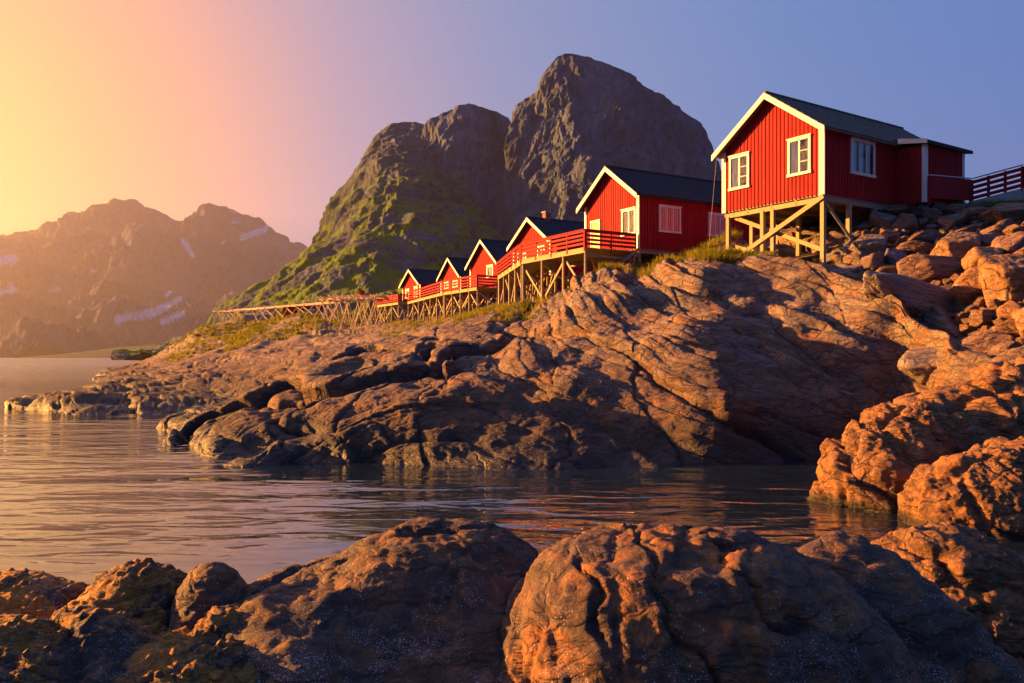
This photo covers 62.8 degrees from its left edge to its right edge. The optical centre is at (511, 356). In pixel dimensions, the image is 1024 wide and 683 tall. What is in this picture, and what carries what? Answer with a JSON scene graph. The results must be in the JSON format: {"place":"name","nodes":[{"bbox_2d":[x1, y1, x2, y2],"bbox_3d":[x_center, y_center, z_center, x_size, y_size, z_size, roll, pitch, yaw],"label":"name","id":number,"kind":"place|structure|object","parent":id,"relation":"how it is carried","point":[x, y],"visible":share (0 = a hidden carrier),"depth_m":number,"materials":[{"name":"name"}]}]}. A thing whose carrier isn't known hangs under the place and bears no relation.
{"place":"outdoors","nodes":[
{"label":"outdoors","id":0,"kind":"place"},
{"bbox_2d":[17,345,158,357],"bbox_3d":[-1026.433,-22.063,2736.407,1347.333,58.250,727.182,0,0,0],"label":"green headland","id":1,"kind":"structure","parent":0,"point":[103,353],"depth_m":2605.59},
{"bbox_2d":[0,198,307,357],"bbox_3d":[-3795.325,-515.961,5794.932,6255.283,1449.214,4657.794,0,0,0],"label":"mountain","id":2,"kind":"structure","parent":0,"point":[113,273],"depth_m":5577.25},
{"bbox_2d":[111,122,504,359],"bbox_3d":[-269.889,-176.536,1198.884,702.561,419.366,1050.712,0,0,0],"label":"grassy mountain","id":3,"kind":"structure","parent":0,"point":[398,205],"depth_m":1124.51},
{"bbox_2d":[414,103,510,236],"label":"buttress mountain","id":4,"kind":"structure","parent":0,"point":[469,139],"depth_m":1293.29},
{"bbox_2d":[0,358,1023,583],"bbox_3d":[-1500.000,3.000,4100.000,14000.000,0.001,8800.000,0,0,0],"label":"sea water","id":5,"kind":"structure","parent":0,"point":[86,499],"depth_m":17.64,"materials":[{"name":"black liquid"}]},
{"bbox_2d":[0,567,89,619],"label":"weedy rock","id":6,"kind":"object","parent":5,"relation":"in","point":[37,593],"visible":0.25,"depth_m":6.61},
{"bbox_2d":[0,604,153,682],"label":"weedy rock","id":7,"kind":"object","parent":5,"relation":"in","point":[79,643],"visible":0.7,"depth_m":5.40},
{"bbox_2d":[68,557,187,635],"bbox_3d":[-2.922,2.780,6.371,1.444,2.413,2.190,0,0,0],"label":"weedy rock","id":8,"kind":"object","parent":5,"relation":"in","point":[145,589],"visible":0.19,"depth_m":6.21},
{"bbox_2d":[110,625,274,682],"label":"weedy rock","id":9,"kind":"object","parent":5,"relation":"in","point":[184,654],"visible":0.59,"depth_m":5.33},
{"bbox_2d":[168,561,247,629],"bbox_3d":[-2.213,2.312,6.331,0.742,1.567,0.963,0,0,0],"label":"round stone","id":10,"kind":"object","parent":5,"relation":"in","point":[203,588],"visible":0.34,"depth_m":6.06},
{"bbox_2d":[214,517,538,682],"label":"barnacled rock","id":11,"kind":"object","parent":5,"relation":"in","point":[419,600],"visible":0.77,"depth_m":5.91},
{"bbox_2d":[193,601,241,640],"bbox_3d":[-2.025,2.129,5.907,0.500,0.785,0.631,0,0,0],"label":"round stone","id":12,"kind":"object","parent":11,"relation":"on","point":[214,621],"visible":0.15,"depth_m":5.74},
{"bbox_2d":[500,522,923,682],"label":"cracked rock","id":13,"kind":"object","parent":5,"relation":"in","point":[620,602],"visible":0.96,"depth_m":5.34,"materials":[{"name":"stone"}]},
{"bbox_2d":[806,399,995,513],"bbox_3d":[8.371,2.819,18.023,4.701,3.845,3.264,0,0,-30],"label":"lichen rock","id":14,"kind":"object","parent":5,"relation":"in","point":[872,458],"visible":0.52,"depth_m":16.96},
{"bbox_2d":[796,531,1023,682],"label":"dark rock","id":15,"kind":"object","parent":5,"relation":"in","point":[944,636],"visible":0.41,"depth_m":6.13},
{"bbox_2d":[965,658,1007,682],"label":"lichen rock","id":16,"kind":"object","parent":15,"relation":"on","point":[980,670],"visible":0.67,"depth_m":5.84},
{"bbox_2d":[870,521,1023,668],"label":"orange rock","id":17,"kind":"object","parent":5,"relation":"in","point":[979,575],"visible":0.33,"depth_m":7.57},
{"bbox_2d":[893,355,1023,440],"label":"lichen rock","id":18,"kind":"object","parent":5,"relation":"in","point":[989,396],"visible":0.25,"depth_m":18.63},
{"bbox_2d":[897,436,1023,541],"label":"lichen rock","id":19,"kind":"object","parent":5,"relation":"in","point":[979,487],"visible":0.56,"depth_m":14.25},
{"bbox_2d":[0,0,1023,246],"label":"sky","id":20,"kind":"structure","parent":0,"point":[264,109],"materials":[{"name":"blue"}]},
{"bbox_2d":[3,206,1022,471],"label":"rocky shore","id":21,"kind":"structure","parent":0,"point":[749,358],"depth_m":28.44,"materials":[{"name":"stone"}]},
{"bbox_2d":[212,309,249,324],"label":"fish drying rack","id":22,"kind":"object","parent":21,"relation":"on","point":[224,310],"visible":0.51,"depth_m":163.12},
{"bbox_2d":[242,313,274,321],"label":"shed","id":23,"kind":"structure","parent":21,"relation":"on","point":[248,317],"depth_m":150.19,"materials":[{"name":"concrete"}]},
{"bbox_2d":[167,310,394,361],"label":"grass","id":24,"kind":"structure","parent":21,"relation":"on","point":[239,336],"depth_m":125.98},
{"bbox_2d":[230,300,345,322],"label":"fish drying rack","id":25,"kind":"object","parent":21,"relation":"on","point":[265,307],"visible":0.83,"depth_m":136.60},
{"bbox_2d":[281,304,322,316],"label":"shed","id":26,"kind":"structure","parent":21,"relation":"on","point":[308,307],"depth_m":138.25,"materials":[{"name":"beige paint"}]},
{"bbox_2d":[312,295,369,329],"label":"fish drying rack","id":27,"kind":"object","parent":21,"relation":"on","point":[334,298],"visible":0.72,"depth_m":112.02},
{"bbox_2d":[348,294,399,328],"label":"fish drying rack","id":28,"kind":"object","parent":21,"relation":"on","point":[371,297],"visible":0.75,"depth_m":104.95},
{"bbox_2d":[377,294,419,322],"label":"deck","id":29,"kind":"structure","parent":21,"relation":"on","point":[392,303],"depth_m":100.80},
{"bbox_2d":[407,281,462,322],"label":"boardwalk","id":30,"kind":"structure","parent":21,"relation":"on","point":[434,298],"depth_m":86.58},
{"bbox_2d":[398,269,489,318],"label":"cabin","id":31,"kind":"object","parent":21,"relation":"on","point":[413,279],"visible":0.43,"depth_m":102.11,"materials":[{"name":"red paint"}]},
{"bbox_2d":[379,296,547,339],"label":"grass","id":32,"kind":"structure","parent":21,"relation":"on","point":[484,310],"depth_m":42.30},
{"bbox_2d":[443,275,497,317],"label":"deck","id":33,"kind":"structure","parent":21,"relation":"on","point":[470,292],"depth_m":76.11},
{"bbox_2d":[436,257,513,315],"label":"cabin","id":34,"kind":"object","parent":21,"relation":"on","point":[453,267],"visible":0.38,"depth_m":91.91,"materials":[{"name":"red paint"}]},
{"bbox_2d":[465,239,570,310],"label":"cabin","id":35,"kind":"object","parent":21,"relation":"on","point":[487,255],"visible":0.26,"depth_m":77.26,"materials":[{"name":"red wood"}]},
{"bbox_2d":[486,264,493,277],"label":"window","id":36,"kind":"structure","parent":35,"relation":"in","point":[489,268],"depth_m":76.23,"materials":[{"name":"beige paint"}]},
{"bbox_2d":[497,266,538,303],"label":"boardwalk","id":37,"kind":"structure","parent":21,"relation":"on","point":[526,285],"depth_m":61.66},
{"bbox_2d":[497,244,557,305],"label":"boardwalk","id":38,"kind":"structure","parent":21,"relation":"on","point":[514,271],"depth_m":52.12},
{"bbox_2d":[506,211,625,301],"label":"cabin","id":39,"kind":"object","parent":21,"relation":"on","point":[535,228],"visible":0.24,"depth_m":62.06,"materials":[{"name":"red wood"}]},
{"bbox_2d":[520,229,636,301],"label":"deck","id":40,"kind":"structure","parent":21,"relation":"on","point":[584,255],"depth_m":44.50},
{"bbox_2d":[576,165,791,272],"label":"cabin","id":41,"kind":"object","parent":21,"relation":"on","point":[663,214],"visible":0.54,"depth_m":45.79,"materials":[{"name":"red paint"}]},
{"bbox_2d":[620,206,635,236],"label":"window","id":42,"kind":"structure","parent":41,"relation":"in","point":[628,215],"depth_m":44.69,"materials":[{"name":"beige paint"}]},
{"bbox_2d":[658,204,681,233],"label":"window","id":43,"kind":"structure","parent":41,"relation":"in","point":[669,216],"depth_m":45.04,"materials":[{"name":"beige paint"}]},
{"bbox_2d":[707,212,725,236],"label":"window","id":44,"kind":"structure","parent":41,"relation":"in","point":[717,222],"depth_m":46.72,"materials":[{"name":"beige paint"}]},
{"bbox_2d":[755,233,769,245],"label":"boulder","id":45,"kind":"object","parent":21,"relation":"on","point":[757,237],"visible":0.16,"depth_m":43.05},
{"bbox_2d":[532,198,1023,301],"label":"grass","id":46,"kind":"structure","parent":21,"relation":"on","point":[702,252],"depth_m":36.91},
{"bbox_2d":[766,244,795,257],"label":"boulder","id":47,"kind":"object","parent":21,"relation":"on","point":[785,250],"visible":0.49,"depth_m":37.55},
{"bbox_2d":[784,232,803,244],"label":"boulder","id":48,"kind":"object","parent":21,"relation":"on","point":[793,234],"visible":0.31,"depth_m":38.16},
{"bbox_2d":[794,252,826,261],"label":"boulder","id":49,"kind":"object","parent":21,"relation":"on","point":[810,256],"visible":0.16,"depth_m":35.61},
{"bbox_2d":[826,251,838,264],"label":"boulder","id":50,"kind":"object","parent":21,"relation":"on","point":[829,259],"visible":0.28,"depth_m":34.94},
{"bbox_2d":[832,254,844,261],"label":"boulder","id":51,"kind":"object","parent":21,"relation":"on","point":[835,257],"visible":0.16,"depth_m":34.22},
{"bbox_2d":[708,91,972,266],"bbox_3d":[15.348,-7.273,38.233,10.684,8.284,7.270,0,0,-34],"label":"cabin","id":52,"kind":"object","parent":21,"relation":"on","point":[792,162],"visible":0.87,"depth_m":36.09,"materials":[{"name":"red paint"}]},
{"bbox_2d":[728,151,750,190],"bbox_3d":[10.184,-8.322,37.607,0.103,1.585,1.230,0,0,-34],"label":"window","id":53,"kind":"structure","parent":52,"relation":"in","point":[739,164],"depth_m":37.60,"materials":[{"name":"beige paint"}]},
{"bbox_2d":[786,133,811,177],"bbox_3d":[11.964,-8.387,34.942,0.103,1.615,1.220,0,0,-34],"label":"window","id":54,"kind":"structure","parent":52,"relation":"in","point":[799,147],"depth_m":34.93,"materials":[{"name":"beige paint"}]},
{"bbox_2d":[850,136,876,177],"bbox_3d":[14.838,-8.422,35.393,1.750,1.545,0.103,0,0,-34],"label":"window","id":55,"kind":"structure","parent":52,"relation":"in","point":[862,151],"depth_m":35.38,"materials":[{"name":"beige paint"}]},
{"bbox_2d":[828,264,862,275],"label":"boulder","id":56,"kind":"object","parent":21,"relation":"on","point":[842,270],"visible":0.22,"depth_m":32.84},
{"bbox_2d":[838,241,853,253],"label":"boulder","id":57,"kind":"object","parent":21,"relation":"on","point":[842,248],"visible":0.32,"depth_m":34.83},
{"bbox_2d":[844,218,858,226],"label":"boulder","id":58,"kind":"object","parent":21,"relation":"on","point":[855,221],"visible":0.48,"depth_m":37.13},
{"bbox_2d":[855,222,872,229],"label":"boulder","id":59,"kind":"object","parent":21,"relation":"on","point":[865,226],"visible":0.8,"depth_m":35.94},
{"bbox_2d":[861,230,870,235],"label":"boulder","id":60,"kind":"object","parent":21,"relation":"on","point":[864,232],"visible":0.48,"depth_m":35.34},
{"bbox_2d":[848,234,887,254],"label":"boulder","id":61,"kind":"object","parent":21,"relation":"on","point":[873,243],"visible":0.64,"depth_m":33.70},
{"bbox_2d":[857,251,883,271],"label":"boulder","id":62,"kind":"object","parent":21,"relation":"on","point":[872,262],"visible":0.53,"depth_m":32.58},
{"bbox_2d":[870,227,879,234],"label":"boulder","id":63,"kind":"object","parent":21,"relation":"on","point":[875,230],"visible":0.67,"depth_m":35.12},
{"bbox_2d":[869,212,896,227],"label":"boulder","id":64,"kind":"object","parent":21,"relation":"on","point":[880,219],"visible":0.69,"depth_m":35.31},
{"bbox_2d":[875,264,897,273],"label":"boulder","id":65,"kind":"object","parent":21,"relation":"on","point":[885,268],"visible":0.41,"depth_m":32.30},
{"bbox_2d":[879,227,900,243],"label":"boulder","id":66,"kind":"object","parent":21,"relation":"on","point":[893,236],"visible":0.76,"depth_m":34.20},
{"bbox_2d":[881,204,907,216],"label":"boulder","id":67,"kind":"object","parent":21,"relation":"on","point":[897,209],"visible":0.76,"depth_m":36.10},
{"bbox_2d":[884,248,906,264],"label":"boulder","id":68,"kind":"object","parent":21,"relation":"on","point":[893,256],"visible":0.65,"depth_m":32.87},
{"bbox_2d":[895,235,909,244],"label":"boulder","id":69,"kind":"object","parent":21,"relation":"on","point":[902,239],"visible":0.58,"depth_m":33.76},
{"bbox_2d":[890,213,918,233],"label":"boulder","id":70,"kind":"object","parent":21,"relation":"on","point":[909,222],"visible":0.8,"depth_m":34.60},
{"bbox_2d":[899,229,909,235],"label":"boulder","id":71,"kind":"object","parent":21,"relation":"on","point":[904,232],"visible":0.9,"depth_m":34.36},
{"bbox_2d":[862,270,956,314],"bbox_3d":[14.399,-1.915,29.941,5.062,1.312,1.548,12,-8,-15],"label":"boulder","id":72,"kind":"object","parent":21,"relation":"on","point":[914,295],"visible":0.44,"depth_m":29.15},
{"bbox_2d":[909,204,917,213],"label":"boulder","id":73,"kind":"object","parent":21,"relation":"on","point":[912,207],"visible":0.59,"depth_m":36.26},
{"bbox_2d":[893,240,935,255],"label":"boulder","id":74,"kind":"object","parent":21,"relation":"on","point":[911,247],"visible":0.66,"depth_m":32.95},
{"bbox_2d":[897,347,937,384],"bbox_3d":[13.354,0.319,25.862,2.545,1.339,1.683,0,0,-9],"label":"boulder","id":75,"kind":"object","parent":21,"relation":"on","point":[919,365],"visible":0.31,"depth_m":25.79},
{"bbox_2d":[915,203,929,216],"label":"boulder","id":76,"kind":"object","parent":21,"relation":"on","point":[920,207],"visible":0.53,"depth_m":35.97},
{"bbox_2d":[917,217,928,229],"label":"boulder","id":77,"kind":"object","parent":21,"relation":"on","point":[923,223],"visible":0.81,"depth_m":34.65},
{"bbox_2d":[904,229,942,244],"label":"boulder","id":78,"kind":"object","parent":21,"relation":"on","point":[929,236],"visible":0.71,"depth_m":33.43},
{"bbox_2d":[896,254,963,282],"bbox_3d":[15.837,-3.218,31.471,2.633,1.361,1.233,-4,-1,13],"label":"boulder","id":79,"kind":"object","parent":21,"relation":"on","point":[927,268],"visible":0.65,"depth_m":31.08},
{"bbox_2d":[920,208,941,219],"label":"boulder","id":80,"kind":"object","parent":21,"relation":"on","point":[932,213],"visible":0.9,"depth_m":35.21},
{"bbox_2d":[927,224,937,229],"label":"boulder","id":81,"kind":"object","parent":21,"relation":"on","point":[932,226],"visible":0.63,"depth_m":34.17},
{"bbox_2d":[930,280,942,285],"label":"boulder","id":82,"kind":"object","parent":21,"relation":"on","point":[937,283],"visible":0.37,"depth_m":30.55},
{"bbox_2d":[939,228,950,234],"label":"boulder","id":83,"kind":"object","parent":21,"relation":"on","point":[943,231],"visible":0.72,"depth_m":33.79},
{"bbox_2d":[940,284,951,290],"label":"boulder","id":84,"kind":"object","parent":21,"relation":"on","point":[948,287],"visible":0.25,"depth_m":30.10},
{"bbox_2d":[942,278,952,284],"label":"boulder","id":85,"kind":"object","parent":21,"relation":"on","point":[946,281],"visible":0.77,"depth_m":30.40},
{"bbox_2d":[941,204,964,214],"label":"boulder","id":86,"kind":"object","parent":21,"relation":"on","point":[950,209],"visible":0.81,"depth_m":35.44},
{"bbox_2d":[938,213,967,228],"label":"boulder","id":87,"kind":"object","parent":21,"relation":"on","point":[951,221],"visible":0.8,"depth_m":33.91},
{"bbox_2d":[950,274,959,282],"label":"boulder","id":88,"kind":"object","parent":21,"relation":"on","point":[953,277],"visible":0.45,"depth_m":30.30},
{"bbox_2d":[929,231,981,258],"bbox_3d":[16.780,-3.884,31.648,1.776,1.806,1.347,9,-3,15],"label":"boulder","id":89,"kind":"object","parent":21,"relation":"on","point":[957,244],"visible":0.59,"depth_m":31.20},
{"bbox_2d":[955,312,968,321],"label":"boulder","id":90,"kind":"object","parent":21,"relation":"on","point":[959,316],"visible":0.86,"depth_m":27.95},
{"bbox_2d":[961,318,968,324],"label":"boulder","id":91,"kind":"object","parent":21,"relation":"on","point":[965,321],"visible":0.41,"depth_m":27.39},
{"bbox_2d":[952,268,982,305],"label":"boulder","id":92,"kind":"object","parent":21,"relation":"on","point":[966,288],"visible":0.69,"depth_m":28.68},
{"bbox_2d":[959,324,976,335],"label":"boulder","id":93,"kind":"object","parent":21,"relation":"on","point":[965,330],"visible":0.77,"depth_m":26.85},
{"bbox_2d":[955,223,981,231],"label":"boulder","id":94,"kind":"object","parent":21,"relation":"on","point":[974,227],"visible":0.56,"depth_m":33.04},
{"bbox_2d":[964,304,979,314],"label":"boulder","id":95,"kind":"object","parent":21,"relation":"on","point":[968,309],"visible":0.62,"depth_m":27.77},
{"bbox_2d":[959,207,989,224],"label":"boulder","id":96,"kind":"object","parent":21,"relation":"on","point":[973,213],"visible":0.49,"depth_m":33.95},
{"bbox_2d":[973,296,985,306],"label":"boulder","id":97,"kind":"object","parent":21,"relation":"on","point":[979,301],"visible":0.81,"depth_m":28.02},
{"bbox_2d":[968,309,995,328],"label":"boulder","id":98,"kind":"object","parent":21,"relation":"on","point":[978,318],"visible":0.81,"depth_m":26.57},
{"bbox_2d":[961,247,1003,270],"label":"boulder","id":99,"kind":"object","parent":21,"relation":"on","point":[972,257],"visible":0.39,"depth_m":29.63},
{"bbox_2d":[957,330,1013,353],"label":"boulder","id":100,"kind":"object","parent":21,"relation":"on","point":[984,341],"visible":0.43,"depth_m":24.65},
{"bbox_2d":[981,325,991,330],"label":"boulder","id":101,"kind":"object","parent":21,"relation":"on","point":[985,327],"visible":0.45,"depth_m":26.14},
{"bbox_2d":[981,232,1000,244],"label":"boulder","id":102,"kind":"object","parent":21,"relation":"on","point":[987,238],"visible":0.44,"depth_m":31.43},
{"bbox_2d":[979,224,1008,234],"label":"boulder","id":103,"kind":"object","parent":21,"relation":"on","point":[997,228],"visible":0.48,"depth_m":31.91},
{"bbox_2d":[992,218,1015,225],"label":"boulder","id":104,"kind":"object","parent":103,"relation":"on","point":[1009,221],"visible":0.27,"depth_m":32.15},
{"bbox_2d":[987,299,1000,309],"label":"boulder","id":105,"kind":"object","parent":21,"relation":"on","point":[993,304],"visible":0.69,"depth_m":27.03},
{"bbox_2d":[969,188,1023,204],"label":"ramp kerb","id":106,"kind":"structure","parent":21,"relation":"on","point":[1016,194],"depth_m":36.61,"materials":[{"name":"concrete"}]},
{"bbox_2d":[927,164,1023,205],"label":"ramp fence","id":107,"kind":"object","parent":106,"relation":"on","point":[946,187],"visible":0.93,"depth_m":36.61,"materials":[{"name":"red paint"}]},
{"bbox_2d":[993,317,1006,324],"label":"boulder","id":108,"kind":"object","parent":21,"relation":"on","point":[998,320],"visible":0.48,"depth_m":26.09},
{"bbox_2d":[978,254,1023,309],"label":"boulder","id":109,"kind":"object","parent":21,"relation":"on","point":[1001,278],"visible":0.82,"depth_m":27.00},
{"bbox_2d":[978,203,1023,224],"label":"boulder","id":110,"kind":"object","parent":21,"relation":"on","point":[995,214],"visible":0.81,"depth_m":33.09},
{"bbox_2d":[989,319,1020,343],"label":"boulder","id":111,"kind":"object","parent":21,"relation":"on","point":[1008,326],"visible":0.53,"depth_m":24.68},
{"bbox_2d":[987,341,1023,357],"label":"boulder","id":112,"kind":"object","parent":21,"relation":"on","point":[996,350],"visible":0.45,"depth_m":23.82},
{"bbox_2d":[989,348,1023,361],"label":"boulder","id":113,"kind":"object","parent":21,"relation":"on","point":[1010,354],"visible":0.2,"depth_m":22.12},
{"bbox_2d":[990,231,1023,253],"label":"boulder","id":114,"kind":"object","parent":21,"relation":"on","point":[1010,243],"visible":0.42,"depth_m":29.94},
{"bbox_2d":[996,300,1023,319],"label":"boulder","id":115,"kind":"object","parent":21,"relation":"on","point":[1005,310],"visible":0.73,"depth_m":25.97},
{"bbox_2d":[1002,224,1023,234],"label":"boulder","id":116,"kind":"object","parent":21,"relation":"on","point":[1012,228],"visible":0.56,"depth_m":31.44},
{"bbox_2d":[1011,308,1023,336],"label":"boulder","id":117,"kind":"object","parent":21,"relation":"on","point":[1018,316],"visible":0.88,"depth_m":24.26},
{"bbox_2d":[1011,247,1023,255],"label":"boulder","id":118,"kind":"object","parent":21,"relation":"on","point":[1020,251],"visible":0.31,"depth_m":28.98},
{"bbox_2d":[1015,336,1023,344],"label":"boulder","id":119,"kind":"object","parent":21,"relation":"on","point":[1020,339],"visible":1,"depth_m":23.92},
{"bbox_2d":[495,53,721,302],"bbox_3d":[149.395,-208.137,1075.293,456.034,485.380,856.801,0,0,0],"label":"mountain","id":120,"kind":"structure","parent":0,"point":[578,123],"depth_m":1192.94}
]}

